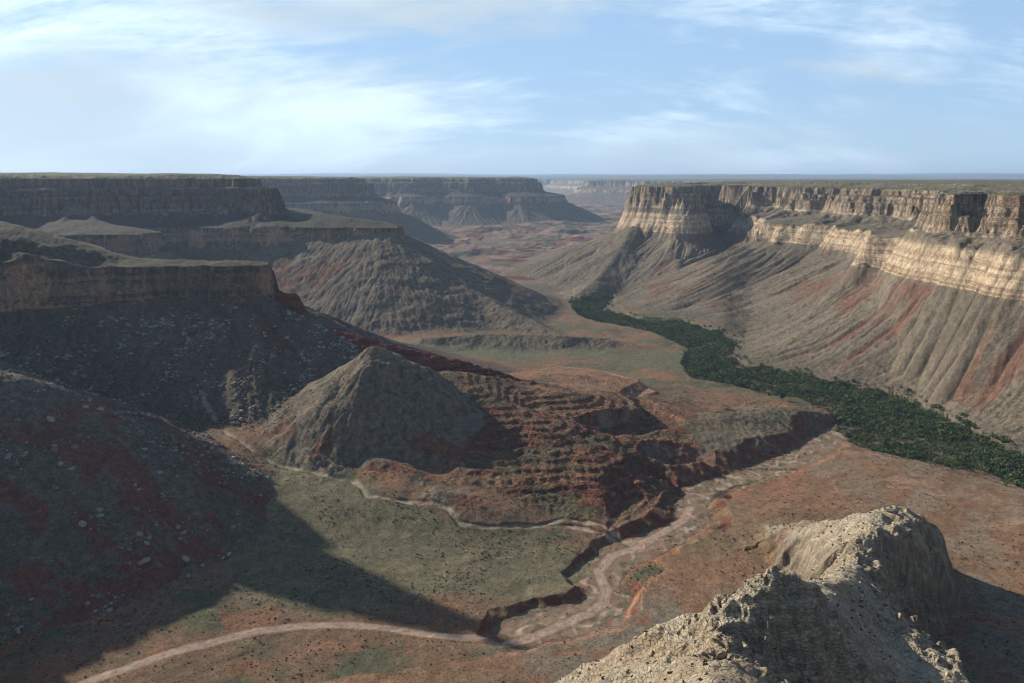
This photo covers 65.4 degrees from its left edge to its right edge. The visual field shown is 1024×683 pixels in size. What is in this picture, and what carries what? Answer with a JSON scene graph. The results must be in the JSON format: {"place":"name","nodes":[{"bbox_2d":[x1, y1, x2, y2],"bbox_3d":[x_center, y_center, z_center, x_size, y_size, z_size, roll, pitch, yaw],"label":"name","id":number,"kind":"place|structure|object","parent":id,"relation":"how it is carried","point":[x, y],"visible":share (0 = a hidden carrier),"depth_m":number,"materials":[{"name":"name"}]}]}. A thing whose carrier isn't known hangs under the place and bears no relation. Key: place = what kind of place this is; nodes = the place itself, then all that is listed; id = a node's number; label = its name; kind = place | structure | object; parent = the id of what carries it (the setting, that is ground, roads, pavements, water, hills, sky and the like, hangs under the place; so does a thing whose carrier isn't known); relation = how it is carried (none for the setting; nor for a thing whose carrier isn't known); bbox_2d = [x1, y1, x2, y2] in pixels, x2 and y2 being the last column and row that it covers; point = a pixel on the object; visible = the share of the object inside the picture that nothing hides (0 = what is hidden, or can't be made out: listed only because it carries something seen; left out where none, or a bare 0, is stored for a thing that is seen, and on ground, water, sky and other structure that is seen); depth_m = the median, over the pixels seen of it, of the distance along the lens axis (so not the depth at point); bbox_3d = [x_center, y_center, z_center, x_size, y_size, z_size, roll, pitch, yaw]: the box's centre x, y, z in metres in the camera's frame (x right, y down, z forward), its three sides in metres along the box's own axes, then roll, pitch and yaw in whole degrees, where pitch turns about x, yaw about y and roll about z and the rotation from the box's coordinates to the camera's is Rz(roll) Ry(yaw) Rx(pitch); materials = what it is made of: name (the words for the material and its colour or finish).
{"place":"outdoors","nodes":[
{"label":"outdoors","id":0,"kind":"place"},
{"bbox_2d":[0,360,274,645],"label":"spur","id":1,"kind":"structure","parent":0,"point":[56,585],"depth_m":605.32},
{"bbox_2d":[0,626,9,632],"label":"boulder","id":2,"kind":"object","parent":1,"relation":"on","point":[3,629],"visible":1,"depth_m":498.71,"materials":[{"name":"grey stone"}]},
{"bbox_2d":[4,453,10,459],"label":"boulder","id":3,"kind":"object","parent":1,"relation":"on","point":[8,456],"visible":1,"depth_m":591.84,"materials":[{"name":"grey stone"}]},
{"bbox_2d":[5,475,14,481],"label":"boulder","id":4,"kind":"object","parent":1,"relation":"on","point":[9,478],"visible":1,"depth_m":580.26,"materials":[{"name":"grey stone"}]},
{"bbox_2d":[10,617,19,622],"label":"boulder","id":5,"kind":"object","parent":1,"relation":"on","point":[15,619],"visible":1,"depth_m":506.96,"materials":[{"name":"grey stone"}]},
{"bbox_2d":[46,416,54,421],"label":"boulder","id":6,"kind":"object","parent":1,"relation":"on","point":[50,419],"visible":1,"depth_m":638.74,"materials":[{"name":"grey stone"}]},
{"bbox_2d":[49,383,55,388],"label":"boulder","id":7,"kind":"object","parent":1,"relation":"on","point":[52,385],"visible":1,"depth_m":674.47,"materials":[{"name":"grey stone"}]},
{"bbox_2d":[70,444,78,448],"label":"boulder","id":8,"kind":"object","parent":1,"relation":"on","point":[74,446],"visible":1,"depth_m":623.86,"materials":[{"name":"grey stone"}]},
{"bbox_2d":[78,520,86,526],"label":"boulder","id":9,"kind":"object","parent":1,"relation":"on","point":[82,523],"visible":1,"depth_m":574.07,"materials":[{"name":"grey stone"}]},
{"bbox_2d":[95,507,103,512],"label":"boulder","id":10,"kind":"object","parent":1,"relation":"on","point":[99,509],"visible":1,"depth_m":587.42,"materials":[{"name":"grey stone"}]},
{"bbox_2d":[138,431,144,436],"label":"boulder","id":11,"kind":"object","parent":1,"relation":"on","point":[141,433],"visible":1,"depth_m":681.01,"materials":[{"name":"grey stone"}]},
{"bbox_2d":[137,557,150,564],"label":"boulder","id":12,"kind":"object","parent":1,"relation":"on","point":[144,560],"visible":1,"depth_m":567.95,"materials":[{"name":"grey stone"}]},
{"bbox_2d":[181,555,189,561],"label":"boulder","id":13,"kind":"object","parent":1,"relation":"on","point":[184,558],"visible":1,"depth_m":588.17,"materials":[{"name":"grey stone"}]},
{"bbox_2d":[262,346,484,472],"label":"hill","id":14,"kind":"structure","parent":0,"point":[366,426],"depth_m":809.89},
{"bbox_2d":[77,506,693,682],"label":"dirt road","id":15,"kind":"structure","parent":0,"point":[604,584],"depth_m":530.03,"materials":[{"name":"brown soil"}]},
{"bbox_2d":[275,293,541,383],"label":"ridge","id":16,"kind":"structure","parent":0,"point":[434,361],"depth_m":1021.10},
{"bbox_2d":[0,194,1023,682],"bbox_3d":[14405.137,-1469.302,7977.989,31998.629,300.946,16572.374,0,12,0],"label":"ground","id":17,"kind":"structure","parent":0,"point":[984,506],"depth_m":625.60,"materials":[{"name":"brown soil"}]},
{"bbox_2d":[245,176,459,244],"bbox_3d":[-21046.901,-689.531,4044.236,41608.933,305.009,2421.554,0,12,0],"label":"mesa","id":18,"kind":"structure","parent":17,"relation":"on","point":[354,197],"depth_m":3726.10,"materials":[{"name":"stone"}]},
{"bbox_2d":[0,172,736,357],"bbox_3d":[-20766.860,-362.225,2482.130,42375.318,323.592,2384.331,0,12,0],"label":"mesa","id":19,"kind":"structure","parent":17,"relation":"on","point":[374,276],"depth_m":1780.06,"materials":[{"name":"brown stone"}]},
{"bbox_2d":[199,389,637,546],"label":"streambed","id":20,"kind":"structure","parent":17,"relation":"in","point":[453,514],"depth_m":699.78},
{"bbox_2d":[362,451,507,515],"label":"knoll","id":21,"kind":"structure","parent":17,"relation":"on","point":[435,494],"depth_m":738.87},
{"bbox_2d":[0,221,958,465],"bbox_3d":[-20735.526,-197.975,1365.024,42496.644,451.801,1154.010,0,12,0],"label":"mesa","id":22,"kind":"structure","parent":17,"relation":"on","point":[45,271],"depth_m":967.11,"materials":[{"name":"stone"}]},
{"bbox_2d":[0,296,361,641],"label":"rubble","id":23,"kind":"object","parent":22,"relation":"on","point":[185,405],"visible":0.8,"depth_m":896.57,"materials":[{"name":"grey stone"}]},
{"bbox_2d":[355,176,604,225],"bbox_3d":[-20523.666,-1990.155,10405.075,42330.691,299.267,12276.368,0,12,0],"label":"mesa","id":24,"kind":"structure","parent":17,"relation":"on","point":[446,201],"depth_m":5084.60,"materials":[{"name":"stone"}]},
{"bbox_2d":[0,292,1023,682],"bbox_3d":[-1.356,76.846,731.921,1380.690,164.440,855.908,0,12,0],"label":"desert scrub","id":25,"kind":"object","parent":17,"relation":"on","point":[414,472],"visible":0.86,"depth_m":749.75,"materials":[{"name":"green plant"}]},
{"bbox_2d":[505,182,711,301],"bbox_3d":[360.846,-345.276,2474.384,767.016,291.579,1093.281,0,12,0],"label":"butte","id":26,"kind":"object","parent":17,"relation":"on","point":[658,235],"visible":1,"depth_m":2323.36,"materials":[{"name":"beige stone"}]},
{"bbox_2d":[498,424,848,645],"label":"dry wash","id":27,"kind":"object","parent":17,"relation":"on","point":[699,495],"visible":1,"depth_m":664.22},
{"bbox_2d":[639,405,848,489],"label":"mound","id":28,"kind":"object","parent":17,"relation":"on","point":[750,437],"visible":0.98,"depth_m":893.51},
{"bbox_2d":[555,505,969,682],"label":"rock outcrop","id":29,"kind":"object","parent":17,"relation":"on","point":[812,646],"visible":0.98,"depth_m":366.72,"materials":[{"name":"stone"}]},
{"bbox_2d":[562,507,962,682],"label":"loose stones","id":30,"kind":"object","parent":29,"relation":"on","point":[791,635],"visible":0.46,"depth_m":369.80,"materials":[{"name":"beige stone"}]},
{"bbox_2d":[647,512,929,682],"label":"outcrop scrub","id":31,"kind":"object","parent":29,"relation":"on","point":[700,679],"visible":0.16,"depth_m":325.22,"materials":[{"name":"green plant"}]},
{"bbox_2d":[543,179,1023,203],"bbox_3d":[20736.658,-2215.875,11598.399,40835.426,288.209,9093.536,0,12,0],"label":"mesa","id":32,"kind":"structure","parent":17,"relation":"on","point":[606,191],"depth_m":8999.47,"materials":[{"name":"stone"}]},
{"bbox_2d":[568,292,1023,488],"bbox_3d":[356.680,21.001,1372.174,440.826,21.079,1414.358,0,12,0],"label":"creek thicket","id":33,"kind":"object","parent":17,"relation":"on","point":[791,385],"visible":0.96,"depth_m":1091.47,"materials":[{"name":"green plant"}]},
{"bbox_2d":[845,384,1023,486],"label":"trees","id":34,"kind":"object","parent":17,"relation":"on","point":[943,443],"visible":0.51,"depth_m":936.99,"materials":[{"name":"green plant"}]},
{"bbox_2d":[0,0,1023,173],"label":"sky","id":35,"kind":"structure","parent":0,"point":[87,86],"materials":[{"name":"blue"}]},
{"bbox_2d":[413,333,640,348],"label":"hill","id":36,"kind":"structure","parent":0,"point":[540,341],"depth_m":1416.24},
{"bbox_2d":[438,371,717,522],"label":"badland hill","id":37,"kind":"structure","parent":0,"point":[622,493],"depth_m":808.96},
{"bbox_2d":[227,173,1023,186],"bbox_3d":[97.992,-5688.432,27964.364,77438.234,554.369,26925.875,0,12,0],"label":"plateau","id":38,"kind":"structure","parent":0,"point":[544,179],"depth_m":24199.86,"materials":[{"name":"grey stone"}]},
{"bbox_2d":[608,179,1023,453],"bbox_3d":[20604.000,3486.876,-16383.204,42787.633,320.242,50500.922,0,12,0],"label":"canyon wall","id":39,"kind":"structure","parent":0,"point":[917,286],"depth_m":1317.54,"materials":[{"name":"beige stone"}]}
]}

